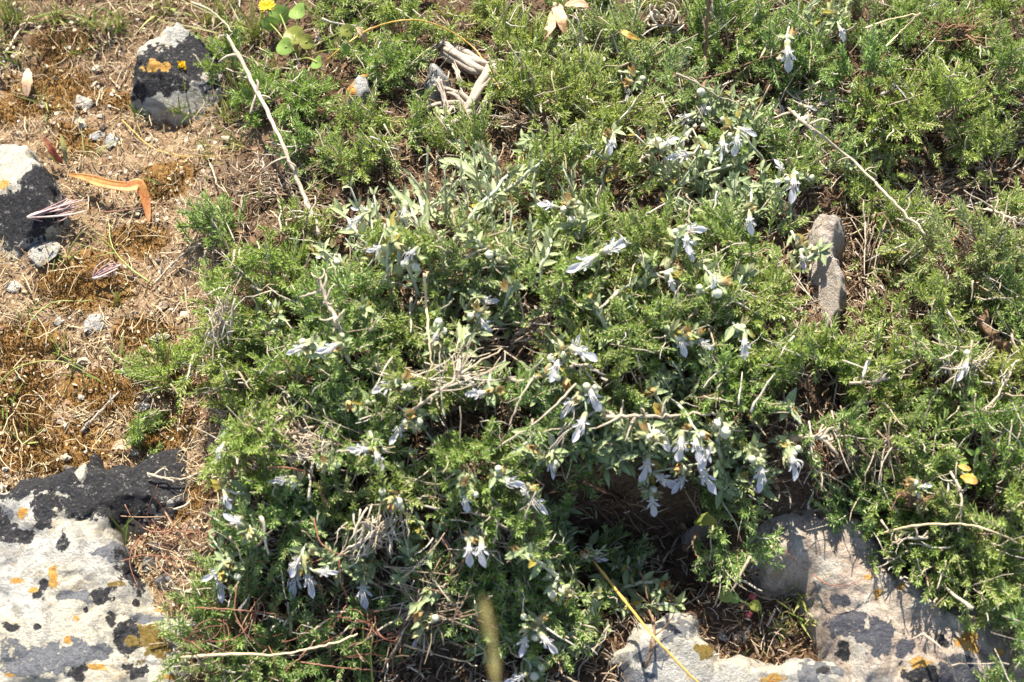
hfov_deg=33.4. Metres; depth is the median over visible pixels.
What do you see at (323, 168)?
grass tuft
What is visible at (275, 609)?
red thread stems
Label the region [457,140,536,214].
leafy germander
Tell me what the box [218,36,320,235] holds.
dead twig
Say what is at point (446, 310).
leafy germander
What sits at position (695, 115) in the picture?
flowering sprig
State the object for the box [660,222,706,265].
flowering sprig
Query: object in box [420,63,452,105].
stone
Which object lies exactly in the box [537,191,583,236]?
flowering sprig
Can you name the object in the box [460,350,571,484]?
thyme cushion
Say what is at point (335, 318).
dead stalk
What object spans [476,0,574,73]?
thyme cushion
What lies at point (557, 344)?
flowering sprig
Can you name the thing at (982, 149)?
thyme cushion
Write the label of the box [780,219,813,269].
flowering sprig
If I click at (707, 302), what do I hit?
thyme cushion
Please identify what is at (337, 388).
thyme cushion
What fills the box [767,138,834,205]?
thyme cushion
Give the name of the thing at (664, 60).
thyme cushion
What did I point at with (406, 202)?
flowering sprig
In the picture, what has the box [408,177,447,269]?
leafy sprig
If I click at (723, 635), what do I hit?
pebble
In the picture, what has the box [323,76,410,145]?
thyme cushion
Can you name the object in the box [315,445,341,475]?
flowering sprig
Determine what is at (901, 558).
thyme cushion
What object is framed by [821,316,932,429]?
thyme cushion
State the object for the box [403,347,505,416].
dead twig
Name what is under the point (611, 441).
leafy germander
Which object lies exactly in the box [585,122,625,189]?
flowering sprig
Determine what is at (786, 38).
flowering sprig
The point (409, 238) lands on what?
thyme cushion
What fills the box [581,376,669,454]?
leafy germander
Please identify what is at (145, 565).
pebble
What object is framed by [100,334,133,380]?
grass tuft
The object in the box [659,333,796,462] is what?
thyme cushion
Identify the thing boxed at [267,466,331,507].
red wire
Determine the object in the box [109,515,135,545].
grass tuft
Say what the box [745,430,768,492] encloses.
flowering sprig
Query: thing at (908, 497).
dead brush
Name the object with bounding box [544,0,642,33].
thyme cushion
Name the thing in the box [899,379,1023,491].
thyme cushion
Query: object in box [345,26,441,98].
thyme cushion
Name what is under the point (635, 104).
thyme cushion
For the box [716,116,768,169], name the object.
flowering sprig
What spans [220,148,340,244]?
dead brush
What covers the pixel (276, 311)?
leafy sprig
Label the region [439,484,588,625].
thyme cushion
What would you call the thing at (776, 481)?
dark crumbs
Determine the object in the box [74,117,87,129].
pebble
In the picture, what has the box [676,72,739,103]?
brown twig
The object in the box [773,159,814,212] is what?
flowering sprig
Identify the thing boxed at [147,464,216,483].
pale root
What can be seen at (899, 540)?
pale twig
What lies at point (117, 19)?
grass tuft
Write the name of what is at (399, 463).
leafy germander
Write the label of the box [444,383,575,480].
dead twig
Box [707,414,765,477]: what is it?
leafy germander
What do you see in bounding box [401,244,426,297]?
flowering sprig
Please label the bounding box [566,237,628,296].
flowering sprig
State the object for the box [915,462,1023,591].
thyme cushion
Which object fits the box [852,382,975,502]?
thyme cushion
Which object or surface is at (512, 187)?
leafy sprig
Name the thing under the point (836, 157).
thyme cushion
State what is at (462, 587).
thyme cushion
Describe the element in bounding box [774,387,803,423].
leafy sprig
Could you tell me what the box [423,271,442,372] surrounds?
straw
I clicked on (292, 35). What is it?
round leaved plant
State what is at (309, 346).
flowering sprig
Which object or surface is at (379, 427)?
thyme cushion
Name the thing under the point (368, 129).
grass tuft
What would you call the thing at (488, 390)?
flowering sprig
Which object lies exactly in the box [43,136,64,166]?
fallen leaf
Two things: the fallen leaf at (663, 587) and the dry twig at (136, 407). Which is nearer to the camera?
the fallen leaf at (663, 587)
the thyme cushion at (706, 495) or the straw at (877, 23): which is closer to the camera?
the thyme cushion at (706, 495)
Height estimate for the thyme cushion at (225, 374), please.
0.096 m
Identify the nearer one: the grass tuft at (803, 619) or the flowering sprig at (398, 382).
the flowering sprig at (398, 382)
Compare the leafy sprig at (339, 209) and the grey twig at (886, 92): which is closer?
the leafy sprig at (339, 209)
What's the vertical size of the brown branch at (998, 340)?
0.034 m
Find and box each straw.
[25,300,93,339]
[99,201,163,212]
[121,119,231,156]
[180,633,357,658]
[312,619,328,632]
[403,644,476,665]
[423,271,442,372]
[865,13,920,28]
[880,523,1023,544]
[885,12,920,46]
[910,632,964,681]
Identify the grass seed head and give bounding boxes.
[27,196,86,222]
[92,258,120,278]
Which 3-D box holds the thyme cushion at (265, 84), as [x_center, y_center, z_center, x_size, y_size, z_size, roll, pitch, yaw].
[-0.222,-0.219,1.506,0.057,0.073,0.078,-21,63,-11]
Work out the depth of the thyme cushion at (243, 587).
1.29 m
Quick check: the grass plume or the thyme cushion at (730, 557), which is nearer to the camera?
the grass plume
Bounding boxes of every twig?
[80,390,119,432]
[132,392,154,412]
[153,240,201,284]
[191,1,232,33]
[209,162,225,191]
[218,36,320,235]
[301,661,399,677]
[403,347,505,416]
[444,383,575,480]
[504,375,534,425]
[528,410,594,476]
[634,571,675,668]
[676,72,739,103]
[684,489,700,559]
[695,53,779,85]
[817,470,852,491]
[849,367,889,384]
[880,70,939,95]
[890,523,927,554]
[948,168,1021,212]
[949,462,968,531]
[961,361,1019,415]
[964,190,1023,241]
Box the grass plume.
[477,596,499,681]
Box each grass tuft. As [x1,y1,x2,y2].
[0,0,75,37]
[0,23,35,69]
[0,40,37,69]
[0,373,24,428]
[0,401,44,444]
[13,0,87,35]
[14,82,63,130]
[15,298,54,336]
[28,325,88,370]
[45,228,86,271]
[56,2,106,38]
[59,1,141,38]
[60,23,112,57]
[66,338,99,396]
[81,127,116,162]
[84,4,138,31]
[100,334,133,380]
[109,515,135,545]
[111,286,132,310]
[127,0,191,30]
[127,101,150,134]
[141,177,180,193]
[157,80,208,124]
[160,0,316,93]
[166,0,235,36]
[186,86,244,154]
[195,121,255,153]
[198,134,235,180]
[210,58,265,97]
[237,31,288,80]
[239,180,280,216]
[303,135,344,200]
[305,170,327,204]
[310,62,351,95]
[322,99,390,142]
[365,123,407,158]
[373,110,410,141]
[744,614,788,661]
[768,597,826,637]
[769,605,799,654]
[780,574,817,621]
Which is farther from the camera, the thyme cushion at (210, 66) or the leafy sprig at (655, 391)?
the thyme cushion at (210, 66)
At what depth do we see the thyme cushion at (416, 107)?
1.43 m
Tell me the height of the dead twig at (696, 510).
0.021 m
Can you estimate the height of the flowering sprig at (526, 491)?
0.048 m
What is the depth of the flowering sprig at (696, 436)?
1.26 m
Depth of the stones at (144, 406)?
1.46 m
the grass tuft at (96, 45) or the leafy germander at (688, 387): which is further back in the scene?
the grass tuft at (96, 45)
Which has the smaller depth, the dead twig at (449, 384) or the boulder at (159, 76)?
the dead twig at (449, 384)
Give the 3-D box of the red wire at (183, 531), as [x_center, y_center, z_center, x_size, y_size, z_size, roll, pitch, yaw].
[-0.255,0.150,1.331,0.049,0.035,0.003,15,62,8]
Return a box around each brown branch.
[789,424,838,457]
[974,307,1023,365]
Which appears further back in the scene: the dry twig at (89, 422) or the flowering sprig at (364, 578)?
the dry twig at (89, 422)
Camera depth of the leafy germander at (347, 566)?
1.28 m
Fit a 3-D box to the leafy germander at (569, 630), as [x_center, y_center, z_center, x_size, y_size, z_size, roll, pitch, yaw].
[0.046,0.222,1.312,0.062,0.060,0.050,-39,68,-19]
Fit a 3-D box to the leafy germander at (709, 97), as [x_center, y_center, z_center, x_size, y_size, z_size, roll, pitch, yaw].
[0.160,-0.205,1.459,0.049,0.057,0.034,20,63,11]
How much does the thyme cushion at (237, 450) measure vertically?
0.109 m
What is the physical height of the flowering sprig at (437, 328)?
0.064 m
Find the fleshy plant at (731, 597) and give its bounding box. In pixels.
[719,589,761,617]
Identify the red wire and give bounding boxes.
[121,554,191,563]
[159,530,208,534]
[195,607,289,619]
[234,585,263,650]
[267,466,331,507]
[280,634,321,681]
[328,560,347,627]
[812,571,870,586]
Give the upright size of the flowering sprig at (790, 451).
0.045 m
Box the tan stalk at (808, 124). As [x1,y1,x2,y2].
[770,107,925,235]
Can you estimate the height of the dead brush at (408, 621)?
0.113 m
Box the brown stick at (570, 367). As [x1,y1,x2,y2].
[477,351,607,384]
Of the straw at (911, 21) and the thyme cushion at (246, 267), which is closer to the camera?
the thyme cushion at (246, 267)
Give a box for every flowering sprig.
[202,551,240,602]
[210,474,251,509]
[215,423,236,461]
[223,512,268,545]
[269,460,313,493]
[286,335,338,381]
[287,536,337,598]
[315,239,349,274]
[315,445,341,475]
[316,331,359,369]
[345,420,389,470]
[346,197,383,243]
[352,550,380,609]
[366,228,405,289]
[371,368,420,398]
[377,471,413,512]
[389,404,439,444]
[391,189,428,251]
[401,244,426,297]
[412,606,443,646]
[420,336,462,361]
[422,318,455,368]
[450,465,479,512]
[459,288,498,323]
[462,508,488,567]
[464,301,491,348]
[465,360,509,408]
[484,241,522,276]
[486,465,524,491]
[505,647,546,681]
[513,482,547,520]
[517,608,557,656]
[531,432,567,479]
[536,326,597,362]
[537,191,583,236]
[541,571,571,605]
[545,350,579,390]
[560,379,616,442]
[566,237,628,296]
[579,530,607,563]
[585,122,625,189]
[603,257,681,307]
[604,63,645,99]
[633,411,670,481]
[634,446,663,516]
[645,135,678,195]
[649,316,691,357]
[651,417,716,494]
[658,389,713,471]
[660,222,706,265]
[666,128,727,183]
[671,88,723,130]
[682,320,714,349]
[692,259,731,298]
[704,408,737,459]
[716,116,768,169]
[724,308,754,359]
[735,178,760,235]
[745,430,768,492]
[768,431,803,480]
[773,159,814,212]
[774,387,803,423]
[776,103,816,152]
[777,6,801,72]
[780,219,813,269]
[825,0,858,41]
[890,1,937,26]
[904,475,931,511]
[957,329,980,380]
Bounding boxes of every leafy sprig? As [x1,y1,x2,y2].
[252,298,291,350]
[327,197,365,246]
[338,387,383,422]
[352,293,386,348]
[386,215,408,276]
[405,582,458,621]
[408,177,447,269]
[431,106,481,202]
[439,159,489,193]
[451,321,492,358]
[453,163,526,245]
[455,224,503,273]
[481,149,555,208]
[485,271,527,327]
[505,542,559,582]
[510,423,559,459]
[519,223,564,284]
[563,61,624,110]
[565,123,625,181]
[568,203,600,253]
[577,292,616,348]
[580,583,603,636]
[612,568,670,599]
[629,587,686,617]
[633,251,657,305]
[644,376,684,441]
[654,156,750,201]
[723,262,758,325]
[787,238,832,274]
[820,0,849,55]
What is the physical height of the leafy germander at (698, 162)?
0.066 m
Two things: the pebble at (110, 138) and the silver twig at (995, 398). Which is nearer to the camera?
the silver twig at (995, 398)
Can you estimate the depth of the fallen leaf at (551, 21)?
1.47 m
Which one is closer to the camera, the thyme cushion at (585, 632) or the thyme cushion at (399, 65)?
the thyme cushion at (585, 632)
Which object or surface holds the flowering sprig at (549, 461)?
attached to the thyme cushion at (583, 471)
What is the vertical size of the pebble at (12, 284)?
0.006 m
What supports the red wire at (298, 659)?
on the thyme cushion at (268, 663)
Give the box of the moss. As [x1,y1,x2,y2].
[0,7,256,681]
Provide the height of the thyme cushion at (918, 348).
0.101 m
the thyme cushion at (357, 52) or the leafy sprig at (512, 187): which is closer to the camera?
the leafy sprig at (512, 187)
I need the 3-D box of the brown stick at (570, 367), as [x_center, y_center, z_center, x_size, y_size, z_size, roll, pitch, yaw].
[0.022,0.026,1.280,0.100,0.054,0.031,9,61,5]
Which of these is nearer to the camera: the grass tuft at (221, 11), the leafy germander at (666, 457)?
the leafy germander at (666, 457)
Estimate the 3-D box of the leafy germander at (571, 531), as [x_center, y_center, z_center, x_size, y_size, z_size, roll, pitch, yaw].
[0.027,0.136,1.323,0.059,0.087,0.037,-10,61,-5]
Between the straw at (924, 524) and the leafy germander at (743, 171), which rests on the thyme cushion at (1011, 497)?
the straw at (924, 524)
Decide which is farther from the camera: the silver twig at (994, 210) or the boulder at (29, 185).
the boulder at (29, 185)
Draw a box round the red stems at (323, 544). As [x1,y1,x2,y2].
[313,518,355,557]
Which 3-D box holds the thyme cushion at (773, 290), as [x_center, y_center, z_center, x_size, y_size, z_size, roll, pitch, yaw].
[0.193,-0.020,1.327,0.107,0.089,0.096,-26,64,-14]
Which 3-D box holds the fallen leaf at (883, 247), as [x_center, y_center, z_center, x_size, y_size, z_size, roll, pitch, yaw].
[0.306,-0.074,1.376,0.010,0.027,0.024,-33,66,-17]
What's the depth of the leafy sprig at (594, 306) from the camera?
1.28 m
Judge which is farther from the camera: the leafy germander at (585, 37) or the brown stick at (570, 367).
the leafy germander at (585, 37)
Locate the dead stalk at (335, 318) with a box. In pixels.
[299,268,348,355]
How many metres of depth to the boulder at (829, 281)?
1.37 m
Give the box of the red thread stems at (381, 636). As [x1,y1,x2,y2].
[323,538,459,681]
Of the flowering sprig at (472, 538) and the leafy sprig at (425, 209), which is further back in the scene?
the leafy sprig at (425, 209)
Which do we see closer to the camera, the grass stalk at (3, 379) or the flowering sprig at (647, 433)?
the flowering sprig at (647, 433)
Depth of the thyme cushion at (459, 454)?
1.25 m
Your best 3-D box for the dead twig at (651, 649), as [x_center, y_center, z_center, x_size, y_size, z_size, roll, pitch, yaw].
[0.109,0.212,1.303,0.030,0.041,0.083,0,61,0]
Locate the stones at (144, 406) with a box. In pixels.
[0,3,255,596]
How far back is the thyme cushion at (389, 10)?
1.50 m
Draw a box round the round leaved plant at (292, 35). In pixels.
[261,2,353,68]
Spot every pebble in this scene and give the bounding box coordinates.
[3,281,20,292]
[28,240,60,267]
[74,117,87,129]
[74,463,87,483]
[75,95,95,109]
[83,313,107,333]
[89,132,104,140]
[91,65,101,73]
[105,133,117,148]
[142,556,155,575]
[148,540,161,551]
[154,571,174,591]
[718,630,726,641]
[732,630,746,642]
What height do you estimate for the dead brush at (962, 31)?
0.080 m
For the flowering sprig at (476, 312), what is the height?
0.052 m
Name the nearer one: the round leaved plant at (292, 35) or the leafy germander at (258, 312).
the leafy germander at (258, 312)
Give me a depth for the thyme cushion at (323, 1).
1.56 m
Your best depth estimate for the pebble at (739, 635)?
1.32 m
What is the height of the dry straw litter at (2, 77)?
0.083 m
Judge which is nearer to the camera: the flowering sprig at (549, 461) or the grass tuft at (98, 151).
the flowering sprig at (549, 461)
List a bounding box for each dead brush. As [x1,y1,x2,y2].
[200,277,244,365]
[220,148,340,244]
[242,400,355,477]
[270,415,370,478]
[324,533,497,674]
[333,495,433,563]
[404,318,521,415]
[484,99,547,137]
[505,122,546,141]
[522,467,672,537]
[765,66,864,142]
[819,406,917,508]
[841,152,996,235]
[844,190,919,351]
[889,479,937,515]
[916,0,1018,53]
[932,334,1019,392]
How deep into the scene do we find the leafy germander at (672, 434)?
1.28 m
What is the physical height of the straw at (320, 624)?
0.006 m
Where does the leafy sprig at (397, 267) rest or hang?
on the thyme cushion at (345, 284)
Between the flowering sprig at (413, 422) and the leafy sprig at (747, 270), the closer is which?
the flowering sprig at (413, 422)
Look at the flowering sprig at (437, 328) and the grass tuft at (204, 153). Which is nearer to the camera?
the flowering sprig at (437, 328)
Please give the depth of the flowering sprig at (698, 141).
1.40 m
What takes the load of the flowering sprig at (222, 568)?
attached to the thyme cushion at (243, 587)
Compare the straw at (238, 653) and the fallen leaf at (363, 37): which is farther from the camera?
the fallen leaf at (363, 37)
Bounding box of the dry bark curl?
[638,0,683,40]
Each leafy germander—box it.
[206,506,274,579]
[236,296,286,354]
[301,504,375,587]
[312,234,375,283]
[342,175,421,257]
[342,375,405,440]
[387,145,466,232]
[387,425,470,511]
[389,506,473,596]
[403,274,503,361]
[451,190,519,255]
[453,293,570,381]
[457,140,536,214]
[463,573,536,667]
[488,200,561,291]
[512,127,581,178]
[515,343,599,425]
[519,504,607,588]
[528,159,592,237]
[530,492,584,546]
[530,604,611,660]
[542,392,599,445]
[553,5,619,60]
[554,393,630,453]
[556,405,623,472]
[557,372,630,465]
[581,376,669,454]
[588,550,673,618]
[591,260,647,344]
[595,404,669,486]
[615,404,691,460]
[624,122,695,193]
[645,340,727,411]
[645,398,704,470]
[661,165,761,245]
[668,411,747,458]
[672,143,719,202]
[674,72,729,113]
[700,133,755,185]
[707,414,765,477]
[710,83,761,125]
[711,447,782,509]
[728,103,785,155]
[738,159,793,227]
[785,0,848,49]
[834,132,898,192]
[935,446,1008,498]
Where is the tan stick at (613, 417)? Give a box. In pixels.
[586,399,715,440]
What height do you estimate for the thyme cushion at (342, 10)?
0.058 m
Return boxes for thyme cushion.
[114,322,205,427]
[122,399,177,458]
[149,541,323,681]
[169,292,304,424]
[175,189,248,267]
[180,222,331,381]
[191,12,280,117]
[192,386,330,522]
[202,457,327,598]
[225,57,292,129]
[229,582,370,681]
[234,323,338,426]
[255,191,342,271]
[257,303,411,438]
[265,107,356,189]
[269,250,409,375]
[271,53,343,132]
[289,381,425,516]
[297,561,434,680]
[300,0,383,35]
[304,418,449,558]
[309,120,418,202]
[317,0,397,7]
[318,17,377,66]
[320,218,480,351]
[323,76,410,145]
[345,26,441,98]
[349,0,463,72]
[352,341,505,453]
[355,293,469,396]
[364,85,452,154]
[391,175,539,306]
[395,406,547,521]
[396,522,541,657]
[407,90,494,169]
[433,0,515,45]
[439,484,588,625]
[455,27,553,112]
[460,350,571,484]
[466,28,632,151]
[468,0,545,29]
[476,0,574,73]
[480,232,614,342]
[481,532,622,681]
[495,172,659,295]
[499,111,679,216]
[500,392,612,518]
[524,302,660,435]
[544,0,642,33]
[550,0,670,104]
[560,74,685,174]
[572,517,674,590]
[580,184,708,340]
[581,274,721,377]
[584,369,653,437]
[607,32,715,128]
[633,0,729,36]
[638,246,775,374]
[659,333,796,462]
[663,0,786,91]
[665,189,768,307]
[687,460,778,540]
[690,496,785,602]
[693,84,797,169]
[703,245,831,381]
[712,0,818,21]
[712,306,867,425]
[722,173,820,277]
[737,0,850,120]
[742,98,878,182]
[757,313,865,408]
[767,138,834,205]
[787,312,875,384]
[790,0,915,56]
[790,15,925,128]
[793,396,883,494]
[805,456,902,549]
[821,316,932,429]
[831,153,914,237]
[836,45,1023,173]
[843,252,990,372]
[848,179,954,292]
[850,429,980,564]
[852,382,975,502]
[859,493,1003,611]
[865,194,1023,320]
[876,0,1009,96]
[878,289,1011,450]
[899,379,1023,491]
[911,522,1023,634]
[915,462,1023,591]
[938,11,1023,136]
[944,99,1023,192]
[944,344,1023,436]
[955,245,1023,372]
[956,0,1023,38]
[957,580,1023,681]
[978,175,1023,252]
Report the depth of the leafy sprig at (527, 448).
1.25 m
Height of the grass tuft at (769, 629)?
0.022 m
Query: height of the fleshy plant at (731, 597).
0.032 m
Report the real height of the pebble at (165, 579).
0.012 m
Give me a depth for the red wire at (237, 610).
1.27 m
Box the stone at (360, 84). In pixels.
[345,74,380,111]
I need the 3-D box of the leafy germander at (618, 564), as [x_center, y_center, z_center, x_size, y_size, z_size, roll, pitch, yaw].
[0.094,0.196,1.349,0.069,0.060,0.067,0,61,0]
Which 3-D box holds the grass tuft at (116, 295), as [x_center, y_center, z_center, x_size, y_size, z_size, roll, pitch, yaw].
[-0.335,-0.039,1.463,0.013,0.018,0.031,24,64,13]
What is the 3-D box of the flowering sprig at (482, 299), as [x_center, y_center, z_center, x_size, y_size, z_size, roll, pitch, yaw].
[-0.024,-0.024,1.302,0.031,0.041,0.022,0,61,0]
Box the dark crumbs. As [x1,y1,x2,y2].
[182,1,1022,681]
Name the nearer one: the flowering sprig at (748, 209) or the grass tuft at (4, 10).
the flowering sprig at (748, 209)
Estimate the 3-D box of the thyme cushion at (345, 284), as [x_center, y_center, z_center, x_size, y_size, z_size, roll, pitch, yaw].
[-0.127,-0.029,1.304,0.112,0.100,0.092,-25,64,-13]
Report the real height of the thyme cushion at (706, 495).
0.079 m
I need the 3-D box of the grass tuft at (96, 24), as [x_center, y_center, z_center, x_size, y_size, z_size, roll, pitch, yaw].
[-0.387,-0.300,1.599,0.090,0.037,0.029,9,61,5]
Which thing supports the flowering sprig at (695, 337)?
attached to the thyme cushion at (633, 325)
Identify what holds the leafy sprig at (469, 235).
on the thyme cushion at (560, 283)
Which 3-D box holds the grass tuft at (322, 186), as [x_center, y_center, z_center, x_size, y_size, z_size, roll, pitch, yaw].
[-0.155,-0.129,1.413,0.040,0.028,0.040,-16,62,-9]
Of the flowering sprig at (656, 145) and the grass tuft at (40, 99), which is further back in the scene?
the grass tuft at (40, 99)
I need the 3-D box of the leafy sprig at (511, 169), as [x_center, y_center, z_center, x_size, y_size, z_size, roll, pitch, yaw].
[-0.024,-0.109,1.331,0.027,0.032,0.086,31,66,16]
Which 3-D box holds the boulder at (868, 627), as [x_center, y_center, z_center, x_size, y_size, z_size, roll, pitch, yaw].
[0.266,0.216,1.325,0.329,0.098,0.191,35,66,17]
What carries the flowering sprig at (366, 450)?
attached to the thyme cushion at (336, 515)
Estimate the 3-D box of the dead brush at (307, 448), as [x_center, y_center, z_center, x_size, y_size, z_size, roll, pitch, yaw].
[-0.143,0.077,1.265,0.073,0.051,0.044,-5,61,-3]
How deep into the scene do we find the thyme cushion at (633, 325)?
1.28 m
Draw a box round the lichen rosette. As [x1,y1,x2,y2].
[177,60,185,68]
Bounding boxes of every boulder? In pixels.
[0,143,71,264]
[0,449,197,681]
[130,22,226,126]
[607,613,843,681]
[681,507,1023,681]
[804,214,849,328]
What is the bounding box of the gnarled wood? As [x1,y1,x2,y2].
[421,36,518,138]
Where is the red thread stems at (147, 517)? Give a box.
[121,484,199,589]
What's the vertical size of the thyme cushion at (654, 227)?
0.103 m
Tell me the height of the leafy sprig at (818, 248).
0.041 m
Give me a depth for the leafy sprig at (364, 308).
1.28 m
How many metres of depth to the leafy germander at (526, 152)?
1.40 m
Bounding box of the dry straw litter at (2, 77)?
[0,0,243,681]
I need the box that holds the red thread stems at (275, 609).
[158,550,340,681]
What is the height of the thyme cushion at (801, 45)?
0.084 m
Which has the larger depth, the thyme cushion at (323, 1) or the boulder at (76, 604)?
the thyme cushion at (323, 1)
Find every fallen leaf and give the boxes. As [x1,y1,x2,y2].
[21,69,32,96]
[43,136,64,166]
[60,134,67,163]
[69,173,150,224]
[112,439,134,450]
[307,244,320,253]
[356,27,367,44]
[544,11,555,39]
[552,2,567,33]
[564,0,588,7]
[620,30,638,39]
[652,403,663,414]
[660,580,673,589]
[693,512,716,525]
[875,246,902,254]
[897,172,916,182]
[958,464,970,470]
[960,473,977,483]
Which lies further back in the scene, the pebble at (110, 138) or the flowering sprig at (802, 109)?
the pebble at (110, 138)
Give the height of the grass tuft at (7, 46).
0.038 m
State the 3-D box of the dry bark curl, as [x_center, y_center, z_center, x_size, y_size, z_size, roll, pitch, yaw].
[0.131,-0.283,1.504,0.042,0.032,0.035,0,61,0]
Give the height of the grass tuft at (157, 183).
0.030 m
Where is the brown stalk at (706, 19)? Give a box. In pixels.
[700,0,713,90]
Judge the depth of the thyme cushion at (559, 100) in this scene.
1.42 m
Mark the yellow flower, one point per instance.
(267, 4)
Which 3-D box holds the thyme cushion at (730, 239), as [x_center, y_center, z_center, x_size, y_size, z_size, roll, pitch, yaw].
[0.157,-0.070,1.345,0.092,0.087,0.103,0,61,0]
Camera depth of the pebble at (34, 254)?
1.48 m
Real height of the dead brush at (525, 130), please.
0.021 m
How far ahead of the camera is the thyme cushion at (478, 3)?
1.53 m
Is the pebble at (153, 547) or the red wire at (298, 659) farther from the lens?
the pebble at (153, 547)
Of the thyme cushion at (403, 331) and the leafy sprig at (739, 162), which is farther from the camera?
the leafy sprig at (739, 162)
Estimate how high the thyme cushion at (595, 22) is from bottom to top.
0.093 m
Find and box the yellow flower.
[258,0,275,13]
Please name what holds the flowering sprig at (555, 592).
attached to the thyme cushion at (495, 524)
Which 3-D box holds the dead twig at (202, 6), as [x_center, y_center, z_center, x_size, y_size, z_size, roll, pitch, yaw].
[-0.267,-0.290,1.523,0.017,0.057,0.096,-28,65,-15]
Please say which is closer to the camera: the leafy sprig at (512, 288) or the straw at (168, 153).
the leafy sprig at (512, 288)
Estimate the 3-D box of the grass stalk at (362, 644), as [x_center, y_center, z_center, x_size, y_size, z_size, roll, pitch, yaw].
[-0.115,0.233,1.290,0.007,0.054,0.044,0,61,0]
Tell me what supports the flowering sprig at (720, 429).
attached to the thyme cushion at (725, 376)
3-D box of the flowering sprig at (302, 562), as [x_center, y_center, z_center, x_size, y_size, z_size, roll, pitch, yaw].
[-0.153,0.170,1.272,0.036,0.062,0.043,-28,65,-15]
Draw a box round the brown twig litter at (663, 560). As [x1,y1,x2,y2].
[173,0,1023,681]
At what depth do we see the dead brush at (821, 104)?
1.47 m
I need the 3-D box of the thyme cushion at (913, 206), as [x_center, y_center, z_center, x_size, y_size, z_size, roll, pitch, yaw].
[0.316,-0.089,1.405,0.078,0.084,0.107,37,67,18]
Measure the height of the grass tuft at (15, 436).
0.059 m
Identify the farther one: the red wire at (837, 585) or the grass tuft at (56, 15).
the grass tuft at (56, 15)
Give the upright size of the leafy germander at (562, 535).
0.113 m
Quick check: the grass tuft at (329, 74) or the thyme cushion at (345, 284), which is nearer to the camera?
the thyme cushion at (345, 284)
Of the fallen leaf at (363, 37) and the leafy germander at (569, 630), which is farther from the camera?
the fallen leaf at (363, 37)
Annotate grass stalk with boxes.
[0,360,106,384]
[73,220,153,284]
[326,19,499,89]
[358,610,363,681]
[370,624,373,681]
[593,561,698,681]
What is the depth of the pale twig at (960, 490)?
1.26 m
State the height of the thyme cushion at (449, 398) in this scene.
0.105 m
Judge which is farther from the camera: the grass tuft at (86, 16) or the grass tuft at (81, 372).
the grass tuft at (86, 16)
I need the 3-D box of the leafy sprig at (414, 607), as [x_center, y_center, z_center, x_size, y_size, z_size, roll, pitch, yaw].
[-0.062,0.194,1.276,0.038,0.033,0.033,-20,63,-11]
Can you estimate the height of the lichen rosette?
0.006 m
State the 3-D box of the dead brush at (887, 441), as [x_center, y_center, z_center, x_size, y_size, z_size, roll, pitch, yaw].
[0.269,0.084,1.297,0.070,0.068,0.070,19,63,10]
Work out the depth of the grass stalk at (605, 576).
1.26 m
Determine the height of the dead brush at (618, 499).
0.100 m
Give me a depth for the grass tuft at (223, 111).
1.54 m
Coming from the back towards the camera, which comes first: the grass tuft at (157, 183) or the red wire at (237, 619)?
the grass tuft at (157, 183)

